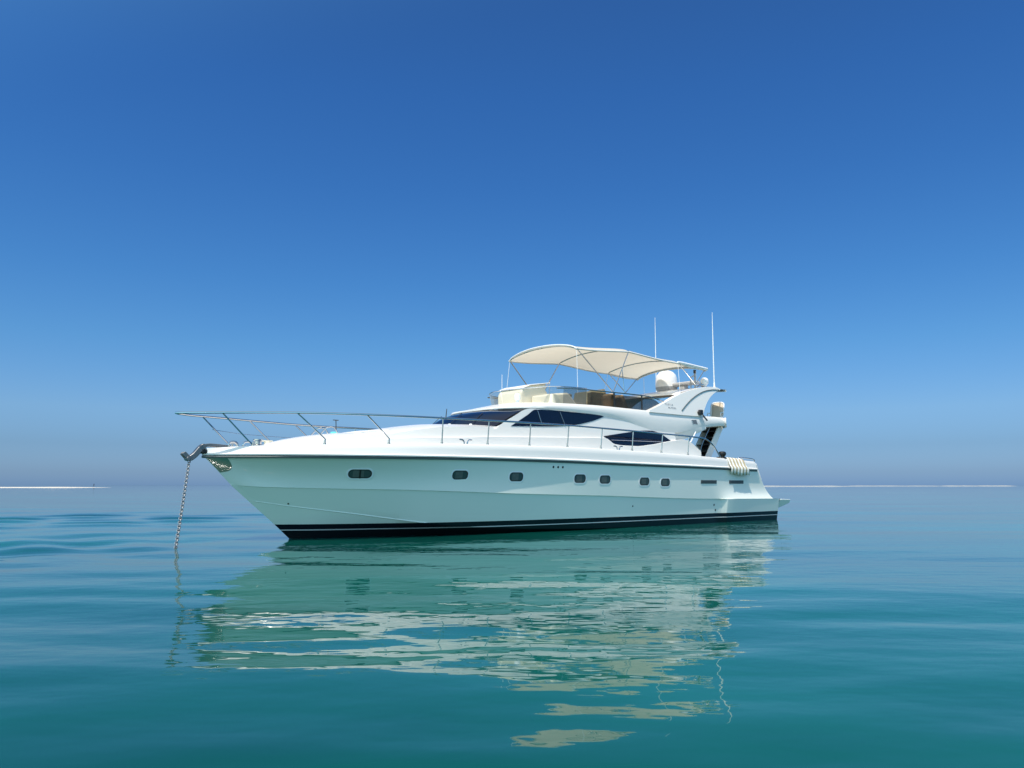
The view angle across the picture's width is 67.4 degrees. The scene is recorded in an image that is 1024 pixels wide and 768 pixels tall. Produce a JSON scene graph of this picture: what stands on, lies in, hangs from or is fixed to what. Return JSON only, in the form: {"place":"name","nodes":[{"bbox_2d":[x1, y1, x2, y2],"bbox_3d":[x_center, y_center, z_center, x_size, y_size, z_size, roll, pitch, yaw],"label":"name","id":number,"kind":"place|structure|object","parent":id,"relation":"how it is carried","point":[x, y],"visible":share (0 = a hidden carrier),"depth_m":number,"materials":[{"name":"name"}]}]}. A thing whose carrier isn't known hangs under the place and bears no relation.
{"place":"outdoors","nodes":[
{"label":"outdoors","id":0,"kind":"place"},
{"bbox_2d":[0,487,110,487],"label":"sandbar","id":1,"kind":"structure","parent":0,"point":[55,487],"depth_m":387.61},
{"bbox_2d":[0,485,1023,767],"bbox_3d":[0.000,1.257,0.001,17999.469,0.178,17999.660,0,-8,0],"label":"sea","id":2,"kind":"structure","parent":0,"point":[846,627],"depth_m":6.40,"materials":[{"name":"teal liquid"}]},
{"bbox_2d":[175,316,789,538],"bbox_3d":[0.666,0.880,23.808,21.220,8.670,5.168,6,-10,-40],"label":"motor yacht","id":3,"kind":"object","parent":2,"relation":"on","point":[530,458],"visible":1,"depth_m":20.71,"materials":[{"name":"white plastic"}]},
{"bbox_2d":[174,461,190,547],"bbox_3d":[-6.920,2.544,16.116,0.070,1.951,1.699,2,-8,-17],"label":"anchor chain","id":4,"kind":"object","parent":3,"relation":"hanging from","point":[181,511],"visible":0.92,"depth_m":16.11,"materials":[{"name":"metal"}]},
{"bbox_2d":[486,410,602,426],"bbox_3d":[0.150,1.215,23.324,3.620,0.520,3.832,6,-10,-40],"label":"side window","id":5,"kind":"structure","parent":3,"relation":"in","point":[547,416],"depth_m":21.81,"materials":[{"name":"blue glass"}]},
{"bbox_2d":[604,431,670,445],"bbox_3d":[2.693,1.880,25.404,3.160,0.525,3.974,6,-10,-40],"label":"saloon window","id":6,"kind":"structure","parent":3,"relation":"in","point":[643,438],"depth_m":23.86,"materials":[{"name":"blue glass"}]},
{"bbox_2d":[707,402,724,417],"bbox_3d":[7.429,1.118,27.954,0.513,1.002,0.728,-4,-9,30],"label":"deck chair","id":7,"kind":"object","parent":3,"relation":"attached to","point":[716,409],"visible":0.69,"depth_m":28.13,"materials":[{"name":"beige fabric"}]},
{"bbox_2d":[725,457,749,475],"bbox_3d":[7.638,2.842,26.440,1.141,0.618,0.552,6,-10,-40],"label":"towel","id":8,"kind":"object","parent":3,"relation":"on","point":[739,467],"visible":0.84,"depth_m":26.27,"materials":[{"name":"white fabric"}]},
{"bbox_2d":[0,0,1023,484],"label":"sky","id":9,"kind":"structure","parent":0,"point":[338,206],"materials":[{"name":"blue"}]}
]}

